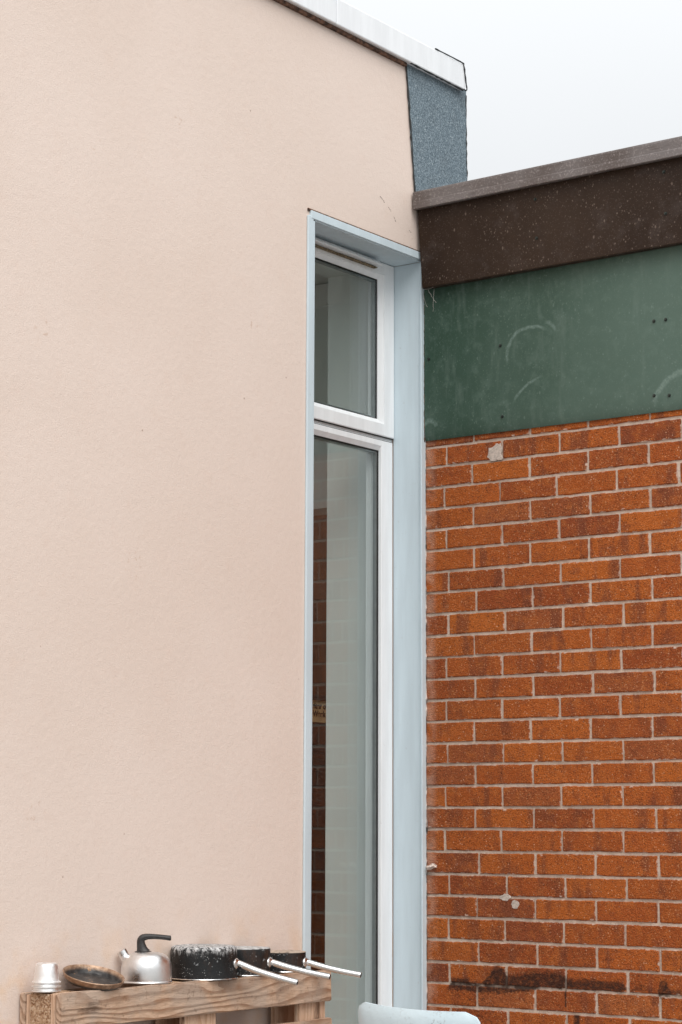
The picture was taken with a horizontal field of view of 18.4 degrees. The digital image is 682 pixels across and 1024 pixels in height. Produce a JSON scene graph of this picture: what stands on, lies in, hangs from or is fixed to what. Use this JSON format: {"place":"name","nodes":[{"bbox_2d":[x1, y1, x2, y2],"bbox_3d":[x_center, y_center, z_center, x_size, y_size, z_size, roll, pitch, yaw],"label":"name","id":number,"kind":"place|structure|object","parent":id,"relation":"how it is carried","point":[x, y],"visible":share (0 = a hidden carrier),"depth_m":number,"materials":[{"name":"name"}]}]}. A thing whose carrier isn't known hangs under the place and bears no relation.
{"place":"outdoors","nodes":[
{"label":"outdoors","id":0,"kind":"place"},
{"bbox_2d":[0,0,467,1023],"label":"rendered building","id":1,"kind":"structure","parent":0,"point":[212,512],"depth_m":6.58,"materials":[{"name":"paint"}]},
{"bbox_2d":[311,726,325,880],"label":"brick wall","id":2,"kind":"structure","parent":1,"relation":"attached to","point":[318,803],"depth_m":11.28,"materials":[{"name":"brown brick"}]},
{"bbox_2d":[312,695,325,725],"bbox_3d":[-0.106,1.074,11.400,0.012,0.163,0.600,-6,-10,36],"label":"wall sign","id":3,"kind":"object","parent":1,"relation":"attached to","point":[318,710],"visible":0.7,"depth_m":11.38,"materials":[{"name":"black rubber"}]},
{"bbox_2d":[314,237,393,1006],"bbox_3d":[-0.014,0.619,7.227,0.108,3.137,0.636,-6,-10,36],"label":"window","id":4,"kind":"structure","parent":1,"relation":"in","point":[372,433],"depth_m":7.45,"materials":[{"name":"white plastic"}]},
{"bbox_2d":[342,0,681,180],"label":"sky","id":5,"kind":"structure","parent":0,"point":[549,81],"materials":[{"name":"white"}]},
{"bbox_2d":[413,136,681,1023],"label":"brick building","id":6,"kind":"structure","parent":0,"point":[552,296],"depth_m":7.15,"materials":[{"name":"brick"}]},
{"label":"ground","id":7,"kind":"structure","parent":0,"visible":0},
{"bbox_2d":[19,970,331,1023],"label":"pallet","id":8,"kind":"object","parent":7,"relation":"on","point":[176,1001],"visible":0.88,"depth_m":6.05,"materials":[{"name":"brown wood"}]},
{"bbox_2d":[31,987,60,991],"bbox_3d":[-0.797,1.270,5.703,0.079,0.053,0.079,6,-10,-35],"label":"metal cup","id":9,"kind":"object","parent":8,"relation":"on","point":[46,990],"visible":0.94,"depth_m":5.67,"materials":[{"name":"metal"}]},
{"bbox_2d":[32,983,60,987],"bbox_3d":[-0.797,1.258,5.704,0.079,0.053,0.079,5,-10,-27],"label":"metal cup","id":10,"kind":"object","parent":9,"relation":"on","point":[54,985],"visible":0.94,"depth_m":5.67,"materials":[{"name":"metal"}]},
{"bbox_2d":[32,962,60,983],"bbox_3d":[-0.797,1.247,5.706,0.079,0.053,0.079,2,-9,-11],"label":"metal cup","id":11,"kind":"object","parent":10,"relation":"on","point":[46,973],"visible":1,"depth_m":5.68,"materials":[{"name":"metal"}]},
{"bbox_2d":[63,964,124,990],"bbox_3d":[-0.684,1.288,5.830,0.169,0.064,0.175,-6,-10,36],"label":"shallow dish","id":12,"kind":"object","parent":8,"relation":"on","point":[90,977],"visible":1,"depth_m":5.86,"materials":[{"name":"metal"}]},
{"bbox_2d":[117,934,171,984],"bbox_3d":[-0.561,1.276,6.029,0.158,0.138,0.149,0,-8,0],"label":"kettle","id":13,"kind":"object","parent":8,"relation":"on","point":[142,965],"visible":0.98,"depth_m":5.97,"materials":[{"name":"metal"}]},
{"bbox_2d":[170,944,297,985],"bbox_3d":[-0.331,1.331,6.181,0.373,0.112,0.202,-5,-10,30],"label":"saucepan","id":14,"kind":"object","parent":8,"relation":"on","point":[206,962],"visible":0.98,"depth_m":6.15,"materials":[{"name":"black metal"}]},
{"bbox_2d":[236,946,330,979],"bbox_3d":[-0.203,1.366,6.386,0.337,0.093,0.158,1,-8,-4],"label":"saucepan","id":15,"kind":"object","parent":8,"relation":"on","point":[258,957],"visible":0.57,"depth_m":6.32,"materials":[{"name":"black metal"}]},
{"bbox_2d":[270,950,361,977],"bbox_3d":[-0.101,1.395,6.495,0.309,0.078,0.141,-4,-9,25],"label":"saucepan","id":16,"kind":"object","parent":8,"relation":"on","point":[298,958],"visible":0.65,"depth_m":6.48,"materials":[{"name":"black metal"}]},
{"bbox_2d":[358,1002,480,1023],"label":"plastic chair","id":17,"kind":"object","parent":7,"relation":"on","point":[370,1013],"visible":1,"depth_m":5.46,"materials":[{"name":"white plastic"}]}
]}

